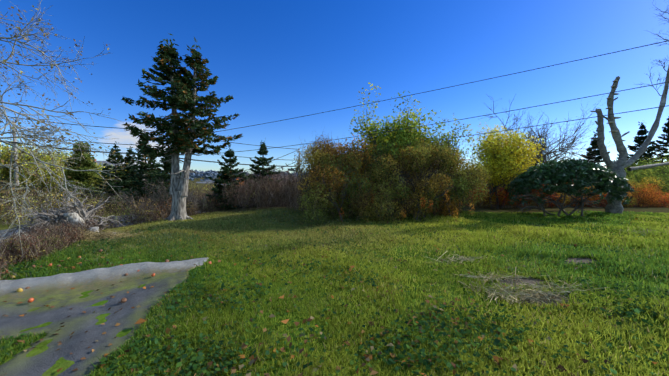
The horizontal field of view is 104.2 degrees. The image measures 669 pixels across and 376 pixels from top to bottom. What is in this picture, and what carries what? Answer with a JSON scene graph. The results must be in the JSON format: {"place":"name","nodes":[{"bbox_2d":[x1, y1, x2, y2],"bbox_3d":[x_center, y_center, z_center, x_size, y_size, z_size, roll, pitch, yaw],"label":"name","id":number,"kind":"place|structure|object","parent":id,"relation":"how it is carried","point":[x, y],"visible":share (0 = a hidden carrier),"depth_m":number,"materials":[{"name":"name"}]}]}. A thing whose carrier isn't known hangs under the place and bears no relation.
{"place":"outdoors","nodes":[
{"label":"outdoors","id":0,"kind":"place"},
{"bbox_2d":[0,214,159,242],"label":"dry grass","id":1,"kind":"structure","parent":0,"point":[17,231],"depth_m":12.99,"materials":[{"name":"plant"}]},
{"bbox_2d":[0,180,223,218],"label":"hill scrub","id":2,"kind":"object","parent":1,"relation":"on","point":[81,194],"depth_m":19.84,"materials":[{"name":"brown plant"}]},
{"bbox_2d":[35,192,230,228],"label":"bushes","id":3,"kind":"object","parent":1,"relation":"on","point":[154,215],"depth_m":11.29,"materials":[{"name":"brown plant"}]},
{"bbox_2d":[95,161,122,168],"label":"house roof","id":4,"kind":"structure","parent":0,"point":[102,162],"depth_m":58.73,"materials":[{"name":"grey"}]},
{"bbox_2d":[0,175,668,375],"bbox_3d":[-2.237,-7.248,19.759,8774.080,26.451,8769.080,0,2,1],"label":"ground","id":5,"kind":"structure","parent":0,"point":[64,364],"depth_m":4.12,"materials":[{"name":"green plant"}]},
{"bbox_2d":[12,122,18,187],"bbox_3d":[-28.951,-2.513,23.636,0.300,6.903,0.300,0,2,1],"label":"utility pole","id":6,"kind":"object","parent":5,"relation":"on","point":[15,174],"visible":0.44,"depth_m":23.57,"materials":[{"name":"brown wood"}]},
{"bbox_2d":[7,138,35,177],"bbox_3d":[-36.963,-3.492,30.900,5.082,5.374,6.143,0,2,1],"label":"tree","id":7,"kind":"object","parent":5,"relation":"on","point":[27,150],"depth_m":30.72,"materials":[{"name":"plant"}]},
{"bbox_2d":[0,139,50,185],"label":"bush","id":8,"kind":"object","parent":5,"relation":"on","point":[3,169],"depth_m":26.65,"materials":[{"name":"green plant"}]},
{"bbox_2d":[11,158,60,191],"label":"bush","id":9,"kind":"object","parent":5,"relation":"on","point":[47,178],"depth_m":22.16,"materials":[{"name":"green plant"}]},
{"bbox_2d":[3,141,71,189],"bbox_3d":[-30.800,-2.328,27.608,4.902,5.337,5.090,0,2,1],"label":"bush","id":10,"kind":"object","parent":5,"relation":"on","point":[47,159],"depth_m":27.42,"materials":[{"name":"green plant"}]},
{"bbox_2d":[11,258,68,291],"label":"apples","id":11,"kind":"object","parent":5,"relation":"on","point":[19,289],"visible":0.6,"depth_m":3.56,"materials":[{"name":"food"}]},
{"bbox_2d":[0,218,102,279],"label":"scrub","id":12,"kind":"object","parent":5,"relation":"on","point":[38,244],"depth_m":5.29,"materials":[{"name":"brown plant"}]},
{"bbox_2d":[41,149,78,179],"bbox_3d":[-35.219,-2.920,33.348,4.720,4.546,4.932,0,2,1],"label":"tree","id":13,"kind":"object","parent":5,"relation":"on","point":[64,155],"visible":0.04,"depth_m":33.13,"materials":[{"name":"green plant"}]},
{"bbox_2d":[1,188,124,239],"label":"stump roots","id":14,"kind":"object","parent":5,"relation":"on","point":[55,216],"visible":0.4,"depth_m":7.91,"materials":[{"name":"grey wood"}]},
{"bbox_2d":[63,212,98,231],"bbox_3d":[-7.125,1.091,7.563,1.594,0.762,0.564,1,2,23],"label":"rock","id":15,"kind":"object","parent":14,"relation":"attached to","point":[76,217],"visible":0.46,"depth_m":7.64,"materials":[{"name":"grey stone"}]},
{"bbox_2d":[0,0,148,253],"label":"apple tree branches","id":16,"kind":"object","parent":5,"relation":"on","point":[16,127],"visible":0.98,"depth_m":4.79,"materials":[{"name":"grey plant"}]},
{"bbox_2d":[58,141,101,199],"bbox_3d":[-23.716,-1.550,24.501,3.308,5.791,3.698,0,2,1],"label":"cedar tree","id":17,"kind":"object","parent":5,"relation":"on","point":[86,178],"depth_m":23.98,"materials":[{"name":"green plant"}]},
{"bbox_2d":[0,190,159,226],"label":"shrubs","id":18,"kind":"object","parent":5,"relation":"on","point":[92,204],"depth_m":16.86,"materials":[{"name":"brown plant"}]},
{"bbox_2d":[25,249,168,302],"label":"apples","id":19,"kind":"object","parent":5,"relation":"on","point":[125,274],"visible":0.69,"depth_m":4.15,"materials":[{"name":"food"}]},
{"bbox_2d":[95,162,112,176],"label":"tree","id":20,"kind":"object","parent":5,"relation":"on","point":[100,165],"visible":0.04,"depth_m":44.21,"materials":[{"name":"green plant"}]},
{"bbox_2d":[0,257,208,375],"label":"outcrop rock","id":21,"kind":"object","parent":5,"relation":"on","point":[64,300],"visible":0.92,"depth_m":3.14,"materials":[{"name":"grey stone"}]},
{"bbox_2d":[5,256,211,302],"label":"apples","id":22,"kind":"object","parent":5,"relation":"on","point":[30,300],"depth_m":4.08,"materials":[{"name":"orange food"}]},
{"bbox_2d":[70,227,149,241],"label":"dry grass","id":23,"kind":"structure","parent":5,"relation":"on","point":[95,235],"depth_m":6.96,"materials":[{"name":"beige plant"}]},
{"bbox_2d":[106,182,165,221],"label":"shrub","id":24,"kind":"object","parent":5,"relation":"on","point":[137,202],"visible":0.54,"depth_m":11.62,"materials":[{"name":"brown plant"}]},
{"bbox_2d":[127,180,169,220],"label":"shrub","id":25,"kind":"object","parent":5,"relation":"on","point":[150,196],"visible":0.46,"depth_m":12.06,"materials":[{"name":"brown plant"}]},
{"bbox_2d":[152,177,171,216],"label":"shrub","id":26,"kind":"object","parent":5,"relation":"on","point":[163,195],"visible":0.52,"depth_m":12.26,"materials":[{"name":"brown plant"}]},
{"bbox_2d":[156,178,191,218],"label":"shrub","id":27,"kind":"object","parent":5,"relation":"on","point":[171,195],"visible":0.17,"depth_m":12.50,"materials":[{"name":"brown plant"}]},
{"bbox_2d":[121,33,242,220],"bbox_3d":[-6.490,-2.461,10.962,4.673,7.876,3.550,0,2,1],"label":"spruce","id":28,"kind":"object","parent":5,"relation":"on","point":[184,83],"depth_m":10.68,"materials":[{"name":"green plant"}]},
{"bbox_2d":[188,189,206,214],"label":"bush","id":29,"kind":"object","parent":5,"relation":"on","point":[196,204],"visible":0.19,"depth_m":14.08,"materials":[{"name":"brown plant"}]},
{"bbox_2d":[187,192,213,209],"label":"shrub","id":30,"kind":"object","parent":5,"relation":"on","point":[197,199],"visible":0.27,"depth_m":14.66,"materials":[{"name":"brown plant"}]},
{"bbox_2d":[186,168,343,213],"bbox_3d":[-5.667,0.644,16.226,16.347,4.302,4.463,2,3,39],"label":"scrub","id":31,"kind":"object","parent":5,"relation":"on","point":[278,190],"depth_m":14.03,"materials":[{"name":"brown plant"}]},
{"bbox_2d":[232,165,313,206],"bbox_3d":[-3.013,0.425,17.444,7.032,4.101,4.320,0,2,-9],"label":"bush","id":32,"kind":"object","parent":5,"relation":"on","point":[276,177],"visible":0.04,"depth_m":16.91,"materials":[{"name":"brown plant"}]},
{"bbox_2d":[238,182,373,207],"bbox_3d":[2.113,1.227,37.395,5.000,4.941,47.836,1,2,19],"label":"roadside scrub","id":33,"kind":"object","parent":5,"relation":"on","point":[255,198],"depth_m":15.28,"materials":[{"name":"brown plant"}]},
{"bbox_2d":[0,221,668,375],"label":"lawn clover","id":34,"kind":"object","parent":5,"relation":"on","point":[401,355],"visible":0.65,"depth_m":2.67,"materials":[{"name":"green plant"}]},
{"bbox_2d":[0,213,668,375],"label":"fallen leaves","id":35,"kind":"object","parent":5,"relation":"on","point":[367,357],"visible":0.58,"depth_m":2.64,"materials":[{"name":"brown plant"}]},
{"bbox_2d":[1,40,668,181],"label":"power lines","id":36,"kind":"object","parent":5,"relation":"on","point":[361,135],"visible":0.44,"depth_m":10.88,"materials":[{"name":"black metal"}]},
{"bbox_2d":[312,134,389,186],"bbox_3d":[0.665,-1.051,11.257,3.135,2.274,3.309,-1,3,-29],"label":"orange shrub","id":37,"kind":"object","parent":5,"relation":"on","point":[363,167],"visible":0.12,"depth_m":10.57,"materials":[{"name":"green plant"}]},
{"bbox_2d":[135,266,569,323],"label":"fallen leaves","id":38,"kind":"object","parent":5,"relation":"on","point":[140,320],"visible":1,"depth_m":2.81,"materials":[{"name":"brown plant"}]},
{"bbox_2d":[135,163,572,181],"bbox_3d":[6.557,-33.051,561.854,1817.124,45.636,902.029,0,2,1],"label":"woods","id":39,"kind":"object","parent":5,"relation":"on","point":[209,173],"visible":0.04,"depth_m":537.78,"materials":[{"name":"green plant"}]},
{"bbox_2d":[89,116,668,215],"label":"spruces","id":40,"kind":"object","parent":5,"relation":"on","point":[130,179],"depth_m":21.44,"materials":[{"name":"green plant"}]},
{"bbox_2d":[339,190,474,221],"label":"red bush sprigs","id":41,"kind":"object","parent":5,"relation":"on","point":[421,208],"visible":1,"depth_m":9.08,"materials":[{"name":"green plant"}]},
{"bbox_2d":[288,107,529,226],"bbox_3d":[4.059,-0.751,11.435,11.547,5.267,6.796,0,2,1],"label":"bush","id":42,"kind":"object","parent":5,"relation":"on","point":[354,189],"depth_m":9.96,"materials":[{"name":"green plant"}]},
{"bbox_2d":[348,82,483,169],"bbox_3d":[3.580,-2.574,12.163,5.833,3.602,5.030,0,2,1],"label":"tree","id":43,"kind":"object","parent":5,"relation":"on","point":[399,137],"visible":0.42,"depth_m":11.33,"materials":[{"name":"green plant"}]},
{"bbox_2d":[469,119,545,188],"bbox_3d":[8.389,-1.738,13.352,3.879,3.735,3.845,0,2,1],"label":"yellow bush","id":44,"kind":"object","parent":5,"relation":"on","point":[503,151],"visible":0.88,"depth_m":12.66,"materials":[{"name":"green plant"}]},
{"bbox_2d":[382,167,668,207],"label":"brush","id":45,"kind":"object","parent":5,"relation":"on","point":[522,205],"depth_m":19.36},
{"bbox_2d":[512,155,568,203],"bbox_3d":[10.827,-0.780,15.395,3.168,4.009,4.886,-2,3,-41],"label":"bare tree","id":46,"kind":"object","parent":5,"relation":"on","point":[543,184],"visible":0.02,"depth_m":14.38,"materials":[{"name":"brown plant"}]},
{"bbox_2d":[491,257,598,306],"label":"bare soil patches","id":47,"kind":"object","parent":5,"relation":"on","point":[526,280],"visible":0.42,"depth_m":3.96,"materials":[{"name":"grey soil"}]},
{"bbox_2d":[476,94,614,207],"bbox_3d":[12.078,-1.673,15.228,6.531,6.839,8.267,2,3,41],"label":"bare tree","id":48,"kind":"object","parent":5,"relation":"on","point":[545,157],"visible":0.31,"depth_m":14.43,"materials":[{"name":"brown plant"}]},
{"bbox_2d":[431,228,668,305],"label":"dry straw","id":49,"kind":"object","parent":5,"relation":"on","point":[532,296],"visible":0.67,"depth_m":3.66,"materials":[{"name":"beige plant"}]},
{"bbox_2d":[516,136,583,205],"bbox_3d":[13.248,-1.497,16.499,4.650,5.458,4.398,0,2,1],"label":"bare tree","id":50,"kind":"object","parent":5,"relation":"on","point":[554,154],"visible":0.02,"depth_m":15.78,"materials":[{"name":"brown plant"}]},
{"bbox_2d":[459,176,668,208],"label":"hedge","id":51,"kind":"object","parent":5,"relation":"on","point":[656,198],"depth_m":14.40,"materials":[{"name":"plant"}]},
{"bbox_2d":[507,158,634,216],"bbox_3d":[9.585,-0.016,11.011,4.868,2.539,3.333,0,2,1],"label":"rhododendron","id":52,"kind":"object","parent":5,"relation":"on","point":[563,172],"depth_m":10.25,"materials":[{"name":"green plant"}]},
{"bbox_2d":[590,0,668,213],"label":"tree","id":53,"kind":"object","parent":5,"relation":"on","point":[621,163],"depth_m":11.32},
{"bbox_2d":[606,80,625,140],"bbox_3d":[12.151,-3.361,11.236,0.824,2.671,0.312,0,2,1],"label":"dead birch bracket fungi","id":54,"kind":"object","parent":53,"relation":"attached to","point":[611,107],"visible":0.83,"depth_m":11.21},
{"bbox_2d":[624,151,668,207],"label":"edge tree","id":55,"kind":"object","parent":5,"relation":"on","point":[656,169],"depth_m":20.54,"materials":[{"name":"green plant"}]},
{"bbox_2d":[626,160,668,205],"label":"edge tree","id":56,"kind":"object","parent":5,"relation":"on","point":[643,175],"depth_m":18.11,"materials":[{"name":"green plant"}]},
{"bbox_2d":[0,0,668,174],"label":"sky","id":57,"kind":"structure","parent":0,"point":[278,60],"materials":[{"name":"blue"}]}
]}

